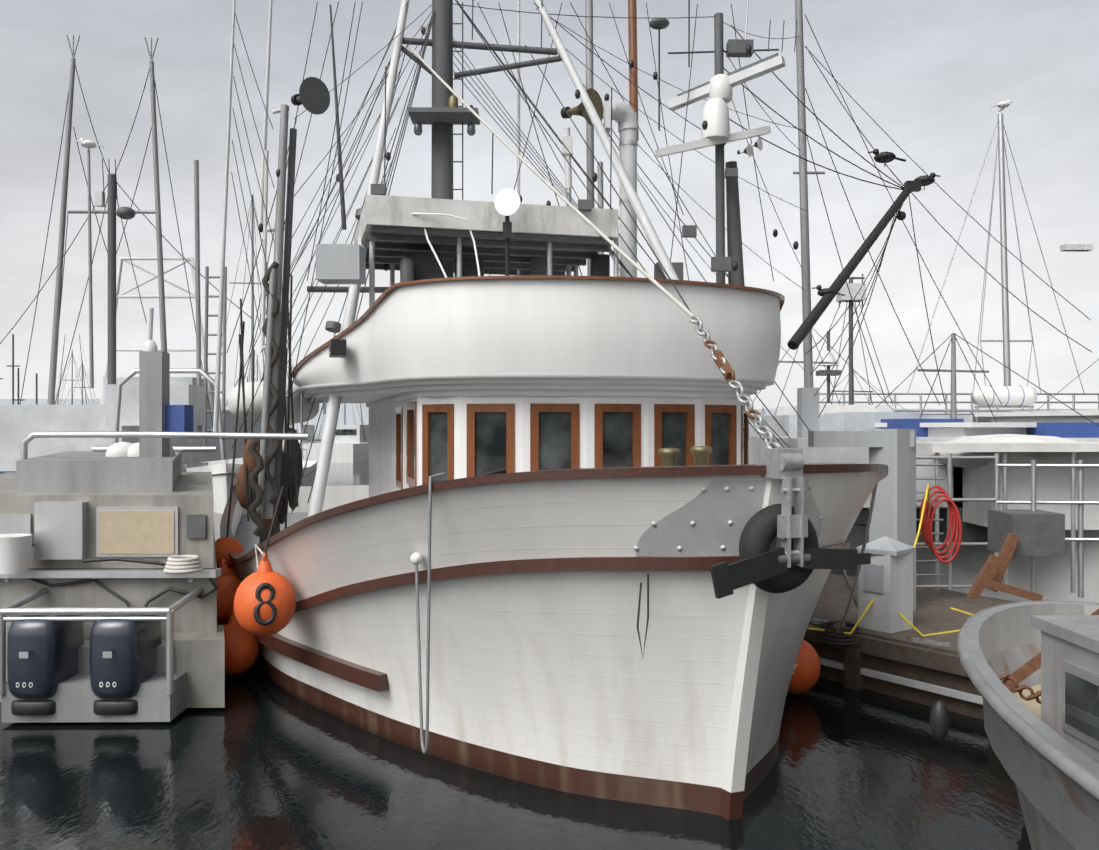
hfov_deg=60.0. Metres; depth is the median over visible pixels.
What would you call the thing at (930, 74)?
sky
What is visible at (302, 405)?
canister
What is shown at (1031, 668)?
skiff
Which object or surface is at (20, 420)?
background boats
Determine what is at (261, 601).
bow gear
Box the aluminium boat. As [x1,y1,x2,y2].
[0,0,308,722]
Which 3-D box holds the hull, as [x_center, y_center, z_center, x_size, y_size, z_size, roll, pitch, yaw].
[-1.309,1.563,12.012,5.207,2.587,14.450,0,0,-21]
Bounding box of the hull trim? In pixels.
[220,463,887,819]
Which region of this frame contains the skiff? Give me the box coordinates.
[930,600,1098,849]
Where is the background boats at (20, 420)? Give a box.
[0,14,1098,541]
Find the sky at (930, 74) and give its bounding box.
[0,0,1098,408]
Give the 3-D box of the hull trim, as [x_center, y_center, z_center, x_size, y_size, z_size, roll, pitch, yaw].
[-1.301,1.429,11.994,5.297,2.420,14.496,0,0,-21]
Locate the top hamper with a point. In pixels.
(440, 232)
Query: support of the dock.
on the water
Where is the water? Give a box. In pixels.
[0,426,1031,849]
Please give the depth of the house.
8.05 m
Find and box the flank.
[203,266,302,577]
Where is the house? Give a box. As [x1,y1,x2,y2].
[291,275,784,496]
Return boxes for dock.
[797,388,1098,719]
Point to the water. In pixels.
(260, 760)
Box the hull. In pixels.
[231,472,880,814]
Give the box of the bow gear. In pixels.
[217,446,870,753]
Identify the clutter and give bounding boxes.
[0,0,1098,646]
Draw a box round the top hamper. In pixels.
[222,0,920,536]

